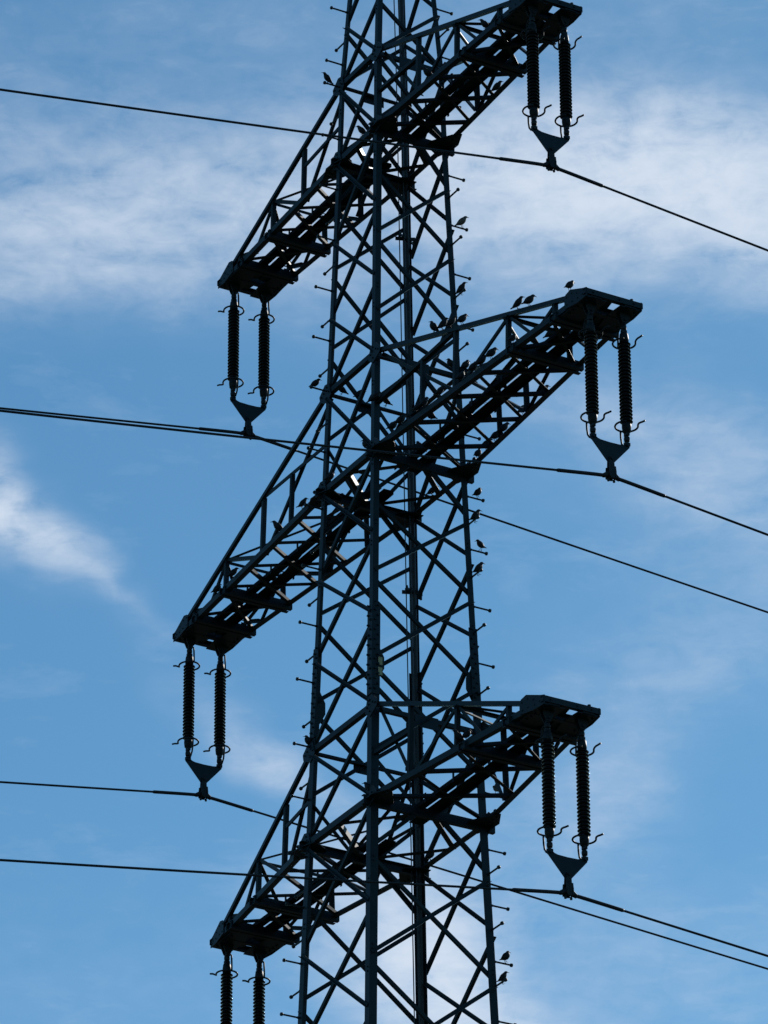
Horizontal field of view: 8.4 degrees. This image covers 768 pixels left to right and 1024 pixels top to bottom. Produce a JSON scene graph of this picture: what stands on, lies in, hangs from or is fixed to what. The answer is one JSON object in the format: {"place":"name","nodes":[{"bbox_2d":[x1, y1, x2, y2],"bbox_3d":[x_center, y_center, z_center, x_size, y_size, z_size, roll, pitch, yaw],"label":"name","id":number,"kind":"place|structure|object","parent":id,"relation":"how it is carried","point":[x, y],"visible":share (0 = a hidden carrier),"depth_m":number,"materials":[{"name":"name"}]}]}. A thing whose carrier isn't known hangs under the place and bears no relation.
{"place":"outdoors","nodes":[
{"label":"outdoors","id":0,"kind":"place"},
{"bbox_2d":[0,0,767,1023],"label":"sky","id":1,"kind":"structure","parent":0,"point":[120,227],"materials":[{"name":"blue"}]},
{"label":"ground","id":2,"kind":"structure","parent":0,"visible":0},
{"bbox_2d":[172,0,642,1023],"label":"lattice pylon","id":3,"kind":"object","parent":2,"relation":"on","point":[202,626],"visible":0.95,"depth_m":68.82,"materials":[{"name":"metal"}]},
{"bbox_2d":[172,646,199,759],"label":"insulator","id":4,"kind":"object","parent":3,"relation":"attached to","point":[188,738],"visible":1,"depth_m":72.82,"materials":[{"name":"ceramic"}]},
{"bbox_2d":[211,583,221,593],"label":"starling","id":5,"kind":"object","parent":3,"relation":"attached to","point":[216,588],"visible":1,"depth_m":72.31,"materials":[{"name":"black"}]},
{"bbox_2d":[203,653,230,767],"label":"insulator","id":6,"kind":"object","parent":3,"relation":"attached to","point":[220,677],"visible":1,"depth_m":73.03,"materials":[{"name":"ceramic"}]},
{"bbox_2d":[185,757,221,801],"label":"yoke plate","id":7,"kind":"object","parent":6,"relation":"attached to","point":[204,774],"visible":1,"depth_m":72.44,"materials":[{"name":"metal"}]},
{"bbox_2d":[0,781,767,969],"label":"power line","id":8,"kind":"object","parent":7,"relation":"attached to","point":[303,826],"visible":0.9,"depth_m":73.30,"materials":[{"name":"black metal"}]},
{"bbox_2d":[210,953,237,1023],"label":"insulator","id":9,"kind":"object","parent":3,"relation":"attached to","point":[226,999],"visible":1,"depth_m":69.68,"materials":[{"name":"ceramic"}]},
{"bbox_2d":[217,291,244,399],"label":"insulator","id":10,"kind":"object","parent":3,"relation":"attached to","point":[233,379],"visible":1,"depth_m":74.24,"materials":[{"name":"ceramic"}]},
{"bbox_2d":[226,567,238,576],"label":"starling","id":11,"kind":"object","parent":3,"relation":"attached to","point":[232,572],"visible":1,"depth_m":71.88,"materials":[{"name":"black"}]},
{"bbox_2d":[242,959,270,1023],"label":"insulator","id":12,"kind":"object","parent":3,"relation":"attached to","point":[259,998],"visible":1,"depth_m":69.91,"materials":[{"name":"ceramic"}]},
{"bbox_2d":[247,300,274,407],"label":"insulator","id":13,"kind":"object","parent":3,"relation":"attached to","point":[264,353],"visible":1,"depth_m":74.46,"materials":[{"name":"ceramic"}]},
{"bbox_2d":[230,397,265,439],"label":"yoke plate","id":14,"kind":"object","parent":13,"relation":"attached to","point":[249,414],"visible":0.8,"depth_m":73.88,"materials":[{"name":"metal"}]},
{"bbox_2d":[0,407,767,612],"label":"power line","id":15,"kind":"object","parent":14,"relation":"attached to","point":[342,466],"visible":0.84,"depth_m":74.60,"materials":[{"name":"black metal"}]},
{"bbox_2d":[272,520,282,532],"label":"starling","id":16,"kind":"object","parent":3,"relation":"attached to","point":[278,527],"visible":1,"depth_m":70.72,"materials":[{"name":"black"}]},
{"bbox_2d":[296,498,307,507],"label":"starling","id":17,"kind":"object","parent":3,"relation":"attached to","point":[302,502],"visible":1,"depth_m":70.11,"materials":[{"name":"black"}]},
{"bbox_2d":[303,735,311,747],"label":"starling","id":18,"kind":"object","parent":3,"relation":"attached to","point":[307,739],"visible":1,"depth_m":67.89,"materials":[{"name":"black"}]},
{"bbox_2d":[309,378,321,389],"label":"starling","id":19,"kind":"object","parent":3,"relation":"attached to","point":[314,383],"visible":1,"depth_m":70.21,"materials":[{"name":"black"}]},
{"bbox_2d":[321,72,332,84],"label":"starling","id":20,"kind":"object","parent":3,"relation":"attached to","point":[327,78],"visible":1,"depth_m":72.39,"materials":[{"name":"black"}]},
{"bbox_2d":[324,471,334,482],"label":"starling","id":21,"kind":"object","parent":3,"relation":"attached to","point":[330,476],"visible":1,"depth_m":69.44,"materials":[{"name":"black"}]},
{"bbox_2d":[339,387,348,394],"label":"starling","id":22,"kind":"object","parent":3,"relation":"attached to","point":[342,390],"visible":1,"depth_m":70.40,"materials":[{"name":"black"}]},
{"bbox_2d":[353,390,366,396],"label":"starling","id":23,"kind":"object","parent":3,"relation":"attached to","point":[357,393],"visible":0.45,"depth_m":70.50,"materials":[{"name":"black"}]},
{"bbox_2d":[356,125,365,136],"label":"starling","id":24,"kind":"object","parent":3,"relation":"attached to","point":[362,130],"visible":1,"depth_m":71.41,"materials":[{"name":"black"}]},
{"bbox_2d":[362,439,368,451],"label":"starling","id":25,"kind":"object","parent":3,"relation":"attached to","point":[364,444],"visible":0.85,"depth_m":68.69,"materials":[{"name":"black"}]},
{"bbox_2d":[362,782,369,789],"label":"starling","id":26,"kind":"object","parent":3,"relation":"attached to","point":[366,785],"visible":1,"depth_m":66.05,"materials":[{"name":"black"}]},
{"bbox_2d":[368,391,381,403],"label":"starling","id":27,"kind":"object","parent":3,"relation":"attached to","point":[374,396],"visible":1,"depth_m":68.81,"materials":[{"name":"black"}]},
{"bbox_2d":[383,398,392,406],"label":"starling","id":28,"kind":"object","parent":3,"relation":"attached to","point":[386,401],"visible":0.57,"depth_m":70.69,"materials":[{"name":"black"}]},
{"bbox_2d":[386,420,396,430],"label":"starling","id":29,"kind":"object","parent":3,"relation":"attached to","point":[391,425],"visible":1,"depth_m":68.20,"materials":[{"name":"black"}]},
{"bbox_2d":[393,414,407,425],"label":"starling","id":30,"kind":"object","parent":3,"relation":"attached to","point":[400,419],"visible":1,"depth_m":68.07,"materials":[{"name":"black"}]},
{"bbox_2d":[411,402,419,412],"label":"starling","id":31,"kind":"object","parent":3,"relation":"attached to","point":[415,408],"visible":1,"depth_m":67.78,"materials":[{"name":"black"}]},
{"bbox_2d":[417,397,429,407],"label":"starling","id":32,"kind":"object","parent":3,"relation":"attached to","point":[424,402],"visible":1,"depth_m":67.69,"materials":[{"name":"black"}]},
{"bbox_2d":[420,67,431,77],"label":"starling","id":33,"kind":"object","parent":3,"relation":"attached to","point":[427,72],"visible":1,"depth_m":70.13,"materials":[{"name":"black"}]},
{"bbox_2d":[424,849,434,859],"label":"starling","id":34,"kind":"object","parent":3,"relation":"attached to","point":[429,855],"visible":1,"depth_m":67.82,"materials":[{"name":"black"}]},
{"bbox_2d":[425,486,438,494],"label":"starling","id":35,"kind":"object","parent":3,"relation":"attached to","point":[431,491],"visible":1,"depth_m":69.80,"materials":[{"name":"black"}]},
{"bbox_2d":[428,413,437,419],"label":"starling","id":36,"kind":"object","parent":3,"relation":"attached to","point":[431,416],"visible":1,"depth_m":67.99,"materials":[{"name":"black"}]},
{"bbox_2d":[430,321,438,331],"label":"starling","id":37,"kind":"object","parent":3,"relation":"attached to","point":[433,325],"visible":1,"depth_m":68.03,"materials":[{"name":"black"}]},
{"bbox_2d":[433,385,445,397],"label":"starling","id":38,"kind":"object","parent":3,"relation":"attached to","point":[439,391],"visible":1,"depth_m":67.41,"materials":[{"name":"black"}]},
{"bbox_2d":[435,317,448,329],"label":"starling","id":39,"kind":"object","parent":3,"relation":"attached to","point":[442,323],"visible":1,"depth_m":67.85,"materials":[{"name":"black"}]},
{"bbox_2d":[446,358,452,369],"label":"starling","id":40,"kind":"object","parent":3,"relation":"attached to","point":[449,362],"visible":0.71,"depth_m":69.80,"materials":[{"name":"black"}]},
{"bbox_2d":[444,316,456,326],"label":"starling","id":41,"kind":"object","parent":3,"relation":"attached to","point":[451,321],"visible":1,"depth_m":67.67,"materials":[{"name":"black"}]},
{"bbox_2d":[452,730,463,744],"bbox_3d":[0.924,2.784,64.774,0.209,0.185,0.114,33,-42,-46],"label":"starling","id":42,"kind":"object","parent":3,"relation":"attached to","point":[457,735],"visible":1,"depth_m":64.74,"materials":[{"name":"black"}]},
{"bbox_2d":[455,371,464,380],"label":"starling","id":43,"kind":"object","parent":3,"relation":"attached to","point":[460,376],"visible":1,"depth_m":67.05,"materials":[{"name":"black"}]},
{"bbox_2d":[454,282,467,294],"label":"starling","id":44,"kind":"object","parent":3,"relation":"attached to","point":[460,287],"visible":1,"depth_m":70.37,"materials":[{"name":"black"}]},
{"bbox_2d":[455,216,468,227],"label":"starling","id":45,"kind":"object","parent":3,"relation":"attached to","point":[462,221],"visible":1,"depth_m":71.02,"materials":[{"name":"black"}]},
{"bbox_2d":[455,313,468,324],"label":"starling","id":46,"kind":"object","parent":3,"relation":"attached to","point":[462,318],"visible":1,"depth_m":67.43,"materials":[{"name":"black"}]},
{"bbox_2d":[459,360,469,369],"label":"starling","id":47,"kind":"object","parent":3,"relation":"attached to","point":[465,364],"visible":0.97,"depth_m":69.71,"materials":[{"name":"black"}]},
{"bbox_2d":[460,729,471,739],"bbox_3d":[1.008,2.736,64.658,0.127,0.160,0.111,-13,-30,23],"label":"starling","id":48,"kind":"object","parent":3,"relation":"on","point":[466,733],"visible":1,"depth_m":64.63,"materials":[{"name":"black"}]},
{"bbox_2d":[466,361,477,372],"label":"starling","id":49,"kind":"object","parent":3,"relation":"attached to","point":[471,367],"visible":1,"depth_m":66.84,"materials":[{"name":"black"}]},
{"bbox_2d":[468,509,480,522],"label":"starling","id":50,"kind":"object","parent":3,"relation":"attached to","point":[475,513],"visible":1,"depth_m":68.75,"materials":[{"name":"black"}]},
{"bbox_2d":[472,487,481,495],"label":"starling","id":51,"kind":"object","parent":3,"relation":"attached to","point":[478,491],"visible":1,"depth_m":69.03,"materials":[{"name":"black"}]},
{"bbox_2d":[473,449,481,457],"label":"starling","id":52,"kind":"object","parent":3,"relation":"attached to","point":[477,453],"visible":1,"depth_m":68.87,"materials":[{"name":"black"}]},
{"bbox_2d":[471,562,484,575],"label":"starling","id":53,"kind":"object","parent":3,"relation":"attached to","point":[478,566],"visible":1,"depth_m":68.38,"materials":[{"name":"black"}]},
{"bbox_2d":[473,356,486,365],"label":"starling","id":54,"kind":"object","parent":3,"relation":"attached to","point":[480,360],"visible":1,"depth_m":66.70,"materials":[{"name":"black"}]},
{"bbox_2d":[476,539,485,550],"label":"starling","id":55,"kind":"object","parent":3,"relation":"attached to","point":[480,544],"visible":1,"depth_m":68.66,"materials":[{"name":"black"}]},
{"bbox_2d":[480,19,488,29],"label":"starling","id":56,"kind":"object","parent":3,"relation":"attached to","point":[485,24],"visible":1,"depth_m":69.08,"materials":[{"name":"black"}]},
{"bbox_2d":[483,347,497,358],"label":"starling","id":57,"kind":"object","parent":3,"relation":"attached to","point":[490,353],"visible":1,"depth_m":66.53,"materials":[{"name":"black"}]},
{"bbox_2d":[489,431,496,440],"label":"starling","id":58,"kind":"object","parent":3,"relation":"attached to","point":[493,436],"visible":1,"depth_m":68.45,"materials":[{"name":"black"}]},
{"bbox_2d":[492,784,500,792],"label":"starling","id":59,"kind":"object","parent":3,"relation":"attached to","point":[495,789],"visible":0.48,"depth_m":67.00,"materials":[{"name":"black"}]},
{"bbox_2d":[491,81,502,90],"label":"starling","id":60,"kind":"object","parent":3,"relation":"attached to","point":[497,85],"visible":1,"depth_m":70.43,"materials":[{"name":"black"}]},
{"bbox_2d":[496,971,508,984],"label":"starling","id":61,"kind":"object","parent":3,"relation":"attached to","point":[502,976],"visible":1,"depth_m":65.64,"materials":[{"name":"black"}]},
{"bbox_2d":[496,422,510,431],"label":"starling","id":62,"kind":"object","parent":3,"relation":"attached to","point":[503,427],"visible":1,"depth_m":68.28,"materials":[{"name":"black"}]},
{"bbox_2d":[500,951,509,960],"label":"starling","id":63,"kind":"object","parent":3,"relation":"attached to","point":[505,955],"visible":1,"depth_m":65.88,"materials":[{"name":"black"}]},
{"bbox_2d":[507,334,516,342],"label":"starling","id":64,"kind":"object","parent":3,"relation":"on","point":[511,338],"visible":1,"depth_m":66.17,"materials":[{"name":"black"}]},
{"bbox_2d":[510,296,522,308],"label":"starling","id":65,"kind":"object","parent":3,"relation":"attached to","point":[517,302],"visible":1,"depth_m":66.32,"materials":[{"name":"black"}]},
{"bbox_2d":[521,294,535,305],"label":"starling","id":66,"kind":"object","parent":3,"relation":"attached to","point":[529,299],"visible":1,"depth_m":66.08,"materials":[{"name":"black"}]},
{"bbox_2d":[520,14,551,130],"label":"insulator","id":67,"kind":"object","parent":3,"relation":"attached to","point":[533,77],"visible":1,"depth_m":67.92,"materials":[{"name":"brown ceramic"}]},
{"bbox_2d":[531,126,569,172],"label":"yoke plate","id":68,"kind":"object","parent":67,"relation":"attached to","point":[552,145],"visible":1,"depth_m":67.55,"materials":[{"name":"metal"}]},
{"bbox_2d":[0,88,767,251],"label":"power line","id":69,"kind":"object","parent":68,"relation":"attached to","point":[424,148],"visible":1,"depth_m":66.31,"materials":[{"name":"black metal"}]},
{"bbox_2d":[543,327,553,337],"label":"starling","id":70,"kind":"object","parent":3,"relation":"attached to","point":[548,334],"visible":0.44,"depth_m":67.49,"materials":[{"name":"black"}]},
{"bbox_2d":[535,719,568,852],"bbox_3d":[1.994,3.280,63.207,0.309,1.762,0.368,15,-31,-26],"label":"insulator","id":71,"kind":"object","parent":3,"relation":"attached to","point":[546,746],"visible":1,"depth_m":63.18,"materials":[{"name":"ceramic"}]},
{"bbox_2d":[553,24,583,139],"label":"insulator","id":72,"kind":"object","parent":3,"relation":"attached to","point":[564,48],"visible":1,"depth_m":68.14,"materials":[{"name":"ceramic"}]},
{"bbox_2d":[564,280,574,289],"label":"starling","id":73,"kind":"object","parent":3,"relation":"attached to","point":[569,284],"visible":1,"depth_m":65.32,"materials":[{"name":"black"}]},
{"bbox_2d":[569,728,603,860],"bbox_3d":[2.421,3.390,63.422,0.309,1.762,0.368,15,-31,-26],"label":"insulator","id":74,"kind":"object","parent":3,"relation":"attached to","point":[581,755],"visible":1,"depth_m":63.40,"materials":[{"name":"ceramic"}]},
{"bbox_2d":[547,849,587,899],"bbox_3d":[2.198,4.355,62.806,0.562,0.599,0.120,15,-31,-26],"label":"yoke plate","id":75,"kind":"object","parent":74,"relation":"attached to","point":[569,869],"visible":1,"depth_m":62.81,"materials":[{"name":"metal"}]},
{"bbox_2d":[0,859,767,956],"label":"power line","id":76,"kind":"object","parent":75,"relation":"attached to","point":[597,902],"visible":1,"depth_m":61.53,"materials":[{"name":"black metal"}]},
{"bbox_2d":[578,312,611,437],"bbox_3d":[2.568,-1.710,64.645,0.309,1.762,0.368,15,-31,-26],"label":"insulator","id":77,"kind":"object","parent":3,"relation":"attached to","point":[589,337],"visible":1,"depth_m":64.62,"materials":[{"name":"ceramic"}]},
{"bbox_2d":[612,321,645,446],"bbox_3d":[2.995,-1.599,64.860,0.309,1.762,0.368,15,-31,-26],"label":"insulator","id":78,"kind":"object","parent":3,"relation":"attached to","point":[623,347],"visible":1,"depth_m":64.83,"materials":[{"name":"ceramic"}]},
{"bbox_2d":[590,434,629,482],"bbox_3d":[2.772,-0.634,64.244,0.562,0.599,0.120,15,-31,-26],"label":"yoke plate","id":79,"kind":"object","parent":78,"relation":"attached to","point":[612,453],"visible":1,"depth_m":64.25,"materials":[{"name":"metal"}]},
{"bbox_2d":[0,409,767,535],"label":"power line","id":80,"kind":"object","parent":79,"relation":"attached to","point":[633,484],"visible":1,"depth_m":62.63,"materials":[{"name":"black metal"}]}
]}

